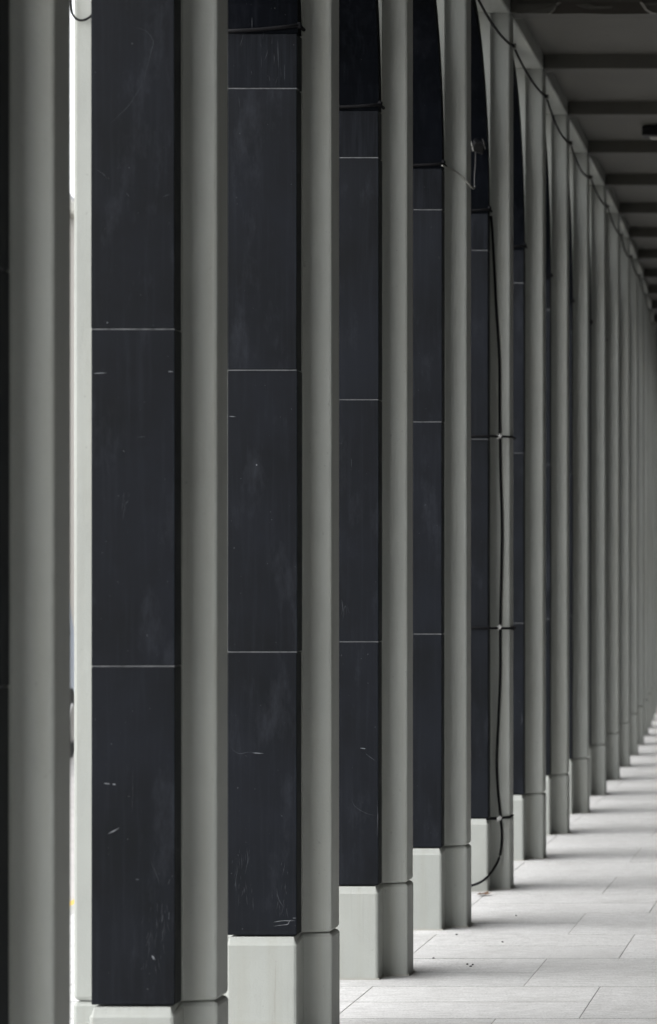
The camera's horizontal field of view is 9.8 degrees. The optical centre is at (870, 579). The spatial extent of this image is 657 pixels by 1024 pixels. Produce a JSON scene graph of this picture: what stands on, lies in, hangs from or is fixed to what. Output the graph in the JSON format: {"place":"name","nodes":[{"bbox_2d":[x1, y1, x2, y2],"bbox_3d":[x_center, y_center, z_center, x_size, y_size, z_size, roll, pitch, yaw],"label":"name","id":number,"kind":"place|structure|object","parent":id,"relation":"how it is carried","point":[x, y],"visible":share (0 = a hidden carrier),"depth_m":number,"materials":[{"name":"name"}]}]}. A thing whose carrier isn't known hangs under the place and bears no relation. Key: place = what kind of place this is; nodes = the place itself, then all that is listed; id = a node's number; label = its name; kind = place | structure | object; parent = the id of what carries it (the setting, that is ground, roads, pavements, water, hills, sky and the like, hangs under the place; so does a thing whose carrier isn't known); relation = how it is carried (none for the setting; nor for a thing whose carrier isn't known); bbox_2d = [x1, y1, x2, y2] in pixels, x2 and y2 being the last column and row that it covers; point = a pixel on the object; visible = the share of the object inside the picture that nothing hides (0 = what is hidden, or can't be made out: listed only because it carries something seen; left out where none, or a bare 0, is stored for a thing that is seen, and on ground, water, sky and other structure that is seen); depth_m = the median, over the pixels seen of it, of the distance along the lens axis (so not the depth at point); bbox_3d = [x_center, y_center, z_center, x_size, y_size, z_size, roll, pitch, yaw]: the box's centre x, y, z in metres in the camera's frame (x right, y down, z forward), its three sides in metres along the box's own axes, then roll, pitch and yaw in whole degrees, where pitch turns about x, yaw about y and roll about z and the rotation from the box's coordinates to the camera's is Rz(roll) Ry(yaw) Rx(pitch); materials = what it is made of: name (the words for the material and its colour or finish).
{"place":"outdoors","nodes":[
{"label":"outdoors","id":0,"kind":"place"},
{"bbox_2d":[70,756,73,900],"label":"road","id":1,"kind":"structure","parent":0,"point":[71,828],"depth_m":26.30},
{"bbox_2d":[70,612,73,757],"bbox_3d":[-8.750,0.720,35.310,1.900,2.050,4.659,0,0,0],"label":"parked van","id":2,"kind":"object","parent":1,"relation":"on","point":[71,689],"visible":0.13,"depth_m":36.85,"materials":[{"name":"white paint"}]},
{"bbox_2d":[70,0,73,195],"label":"sky","id":3,"kind":"structure","parent":0,"point":[71,17],"materials":[{"name":"white"}]},
{"bbox_2d":[70,707,656,1023],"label":"pavement","id":4,"kind":"structure","parent":0,"point":[577,935],"depth_m":16.70,"materials":[{"name":"grey stone"}]},
{"bbox_2d":[0,0,69,1023],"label":"pier","id":5,"kind":"structure","parent":4,"relation":"on","point":[34,511],"depth_m":8.92,"materials":[{"name":"grey paint"}]},
{"bbox_2d":[74,0,227,1023],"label":"pier","id":6,"kind":"structure","parent":4,"relation":"on","point":[150,511],"depth_m":10.93,"materials":[{"name":"grey paint"}]},
{"bbox_2d":[70,0,90,20],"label":"wire loop","id":7,"kind":"object","parent":6,"relation":"hanging from","point":[76,18],"visible":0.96,"depth_m":11.04,"materials":[{"name":"black rubber"}]},
{"bbox_2d":[223,0,339,1023],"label":"pier","id":8,"kind":"structure","parent":4,"relation":"on","point":[283,543],"depth_m":13.07,"materials":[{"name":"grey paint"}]},
{"bbox_2d":[228,0,301,36],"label":"arch","id":9,"kind":"structure","parent":8,"relation":"on","point":[243,14],"depth_m":13.07,"materials":[{"name":"stone"}]},
{"bbox_2d":[228,22,305,32],"bbox_3d":[-2.115,-1.920,13.120,0.272,0.041,0.128,0,0,0],"label":"cord","id":10,"kind":"object","parent":8,"relation":"attached to","point":[298,25],"visible":0.93,"depth_m":13.06,"materials":[{"name":"black rubber"}]},
{"bbox_2d":[339,0,380,112],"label":"arch","id":11,"kind":"structure","parent":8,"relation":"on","point":[359,59],"depth_m":15.19,"materials":[{"name":"stone"}]},
{"bbox_2d":[336,0,414,979],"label":"pier","id":12,"kind":"structure","parent":4,"relation":"on","point":[375,927],"depth_m":15.21,"materials":[{"name":"grey paint"}]},
{"bbox_2d":[339,100,384,109],"bbox_3d":[-2.113,-1.923,15.264,0.272,0.036,0.128,0,0,0],"label":"cord","id":13,"kind":"object","parent":12,"relation":"attached to","point":[379,103],"visible":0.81,"depth_m":15.20,"materials":[{"name":"black rubber"}]},
{"bbox_2d":[410,0,472,929],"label":"pier","id":14,"kind":"structure","parent":4,"relation":"on","point":[441,879],"depth_m":17.46,"materials":[{"name":"grey paint"}]},
{"bbox_2d":[413,0,443,169],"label":"arch","id":15,"kind":"structure","parent":14,"relation":"on","point":[428,131],"depth_m":17.29,"materials":[{"name":"stone"}]},
{"bbox_2d":[413,160,446,166],"bbox_3d":[-2.100,-1.924,17.408,0.272,0.034,0.128,0,0,0],"label":"cord","id":16,"kind":"object","parent":14,"relation":"attached to","point":[443,162],"visible":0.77,"depth_m":17.35,"materials":[{"name":"black rubber"}]},
{"bbox_2d":[471,0,511,214],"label":"arch","id":17,"kind":"structure","parent":14,"relation":"on","point":[480,195],"depth_m":19.39,"materials":[{"name":"stone"}]},
{"bbox_2d":[471,139,485,153],"bbox_3d":[-2.019,-2.231,19.410,0.085,0.086,0.223,0,0,0],"label":"floodlight","id":18,"kind":"object","parent":17,"relation":"attached to","point":[478,146],"visible":0.97,"depth_m":19.31,"materials":[{"name":"black metal"}]},
{"bbox_2d":[441,152,475,188],"bbox_3d":[-1.938,-2.010,18.325,0.137,0.378,1.958,0,0,-1],"label":"feed cable","id":19,"kind":"object","parent":18,"relation":"hanging from","point":[458,173],"visible":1,"depth_m":17.47,"materials":[{"name":"grey plastic"}]},
{"bbox_2d":[468,13,514,891],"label":"pier","id":20,"kind":"structure","parent":4,"relation":"on","point":[484,843],"depth_m":19.64,"materials":[{"name":"grey paint"}]},
{"bbox_2d":[471,206,492,212],"bbox_3d":[-2.105,-1.924,19.552,0.272,0.034,0.128,0,0,0],"label":"cord","id":21,"kind":"object","parent":20,"relation":"attached to","point":[484,209],"visible":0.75,"depth_m":19.49,"materials":[{"name":"black rubber"}]},
{"bbox_2d":[471,216,502,886],"bbox_3d":[-2.066,-0.146,19.481,0.408,3.501,0.118,0,0,-37],"label":"power cable","id":22,"kind":"object","parent":20,"relation":"attached to","point":[501,549],"visible":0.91,"depth_m":19.62,"materials":[{"name":"black rubber"}]},
{"bbox_2d":[471,814,513,821],"bbox_3d":[-2.096,1.246,19.730,0.430,0.032,0.463,0,0,0],"label":"strap","id":23,"kind":"object","parent":20,"relation":"attached to","point":[500,817],"visible":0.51,"depth_m":19.54,"materials":[{"name":"black metal"}]},
{"bbox_2d":[471,434,515,439],"bbox_3d":[-2.096,-0.743,19.730,0.450,0.032,0.483,0,0,0],"label":"strap","id":24,"kind":"object","parent":20,"relation":"attached to","point":[502,436],"visible":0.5,"depth_m":19.54,"materials":[{"name":"black metal"}]},
{"bbox_2d":[471,625,515,630],"bbox_3d":[-2.087,0.252,19.730,0.469,0.033,0.483,0,0,0],"label":"strap","id":25,"kind":"object","parent":20,"relation":"attached to","point":[501,627],"visible":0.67,"depth_m":19.54,"materials":[{"name":"black metal"}]},
{"bbox_2d":[511,15,543,250],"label":"arch","id":26,"kind":"structure","parent":20,"relation":"on","point":[531,55],"depth_m":21.46,"materials":[{"name":"stone"}]},
{"bbox_2d":[477,0,656,345],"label":"slung cable","id":27,"kind":"object","parent":20,"relation":"attached to","point":[570,143],"visible":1,"depth_m":23.56,"materials":[{"name":"black rubber"}]},
{"bbox_2d":[513,68,546,860],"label":"pier","id":28,"kind":"structure","parent":4,"relation":"on","point":[529,537],"depth_m":21.78,"materials":[{"name":"grey paint"}]},
{"bbox_2d":[513,243,527,248],"bbox_3d":[-2.118,-1.923,21.696,0.273,0.036,0.128,0,0,0],"label":"cord","id":29,"kind":"object","parent":28,"relation":"attached to","point":[523,245],"visible":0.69,"depth_m":21.64,"materials":[{"name":"black rubber"}]},
{"bbox_2d":[544,70,567,279],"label":"arch","id":30,"kind":"structure","parent":28,"relation":"on","point":[558,102],"depth_m":23.62,"materials":[{"name":"stone"}]},
{"bbox_2d":[544,114,569,834],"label":"pier","id":31,"kind":"structure","parent":4,"relation":"on","point":[557,791],"depth_m":23.92,"materials":[{"name":"grey paint"}]},
{"bbox_2d":[568,115,588,304],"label":"arch","id":32,"kind":"structure","parent":31,"relation":"on","point":[577,137],"depth_m":25.75,"materials":[{"name":"stone"}]},
{"bbox_2d":[568,153,589,813],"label":"pier","id":33,"kind":"structure","parent":4,"relation":"on","point":[579,767],"depth_m":26.07,"materials":[{"name":"grey paint"}]},
{"bbox_2d":[589,155,605,325],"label":"arch","id":34,"kind":"structure","parent":33,"relation":"on","point":[596,172],"depth_m":27.80,"materials":[{"name":"stone"}]},
{"bbox_2d":[588,185,606,795],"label":"pier","id":35,"kind":"structure","parent":4,"relation":"on","point":[597,757],"depth_m":28.21,"materials":[{"name":"grey paint"}]},
{"bbox_2d":[605,213,620,779],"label":"pier","id":36,"kind":"structure","parent":4,"relation":"on","point":[612,743],"depth_m":30.36,"materials":[{"name":"grey paint"}]},
{"bbox_2d":[606,187,618,212],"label":"arch","id":37,"kind":"structure","parent":36,"relation":"on","point":[612,202],"depth_m":29.65,"materials":[{"name":"stone"}]},
{"bbox_2d":[619,237,630,766],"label":"pier","id":38,"kind":"structure","parent":4,"relation":"on","point":[624,731],"depth_m":32.50,"materials":[{"name":"grey paint"}]},
{"bbox_2d":[619,214,628,236],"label":"arch","id":39,"kind":"structure","parent":38,"relation":"on","point":[624,228],"depth_m":31.75,"materials":[{"name":"stone"}]},
{"bbox_2d":[629,237,637,258],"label":"arch","id":40,"kind":"structure","parent":38,"relation":"on","point":[633,250],"depth_m":33.92,"materials":[{"name":"stone"}]},
{"bbox_2d":[629,259,638,754],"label":"pier","id":41,"kind":"structure","parent":4,"relation":"on","point":[633,721],"depth_m":34.64,"materials":[{"name":"grey paint"}]},
{"bbox_2d":[638,260,643,276],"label":"arch","id":42,"kind":"structure","parent":41,"relation":"on","point":[640,269],"depth_m":36.06,"materials":[{"name":"stone"}]},
{"bbox_2d":[637,277,644,744],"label":"pier","id":43,"kind":"structure","parent":4,"relation":"on","point":[640,713],"depth_m":36.79,"materials":[{"name":"grey paint"}]},
{"bbox_2d":[644,278,647,293],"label":"arch","id":44,"kind":"structure","parent":43,"relation":"on","point":[645,287],"depth_m":38.22,"materials":[{"name":"stone"}]},
{"bbox_2d":[643,294,648,735],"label":"pier","id":45,"kind":"structure","parent":4,"relation":"on","point":[646,716],"depth_m":38.93,"materials":[{"name":"grey paint"}]},
{"bbox_2d":[648,294,651,308],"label":"arch","id":46,"kind":"structure","parent":45,"relation":"on","point":[649,302],"depth_m":40.39,"materials":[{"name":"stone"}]},
{"bbox_2d":[648,309,651,727],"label":"pier","id":47,"kind":"structure","parent":4,"relation":"on","point":[650,517],"depth_m":41.08,"materials":[{"name":"grey paint"}]},
{"bbox_2d":[651,322,654,719],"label":"pier","id":48,"kind":"structure","parent":4,"relation":"on","point":[652,692],"depth_m":43.22,"materials":[{"name":"grey paint"}]},
{"bbox_2d":[654,334,656,712],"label":"pier","id":49,"kind":"structure","parent":4,"relation":"on","point":[655,524],"depth_m":45.36,"materials":[{"name":"grey paint"}]},
{"bbox_2d":[656,346,656,706],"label":"pier","id":50,"kind":"structure","parent":4,"relation":"on","point":[656,526],"depth_m":47.51,"materials":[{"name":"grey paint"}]},
{"bbox_2d":[511,0,656,334],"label":"ceiling","id":51,"kind":"structure","parent":0,"point":[600,60],"depth_m":23.05,"materials":[{"name":"grey paint"}]},
{"bbox_2d":[642,126,656,139],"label":"ceiling lamp","id":52,"kind":"object","parent":51,"relation":"attached to","point":[650,132],"visible":1,"depth_m":25.11,"materials":[{"name":"black metal"}]},
{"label":"far pavement","id":53,"kind":"structure","parent":0,"visible":0},
{"bbox_2d":[70,199,73,625],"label":"brick building","id":54,"kind":"structure","parent":53,"relation":"on","point":[72,407],"depth_m":65.80,"materials":[{"name":"brick"}]},
{"label":"ground","id":55,"kind":"structure","parent":0,"visible":0},
{"bbox_2d":[70,904,73,914],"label":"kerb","id":56,"kind":"structure","parent":55,"relation":"on","point":[71,909],"depth_m":18.46,"materials":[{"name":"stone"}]}
]}

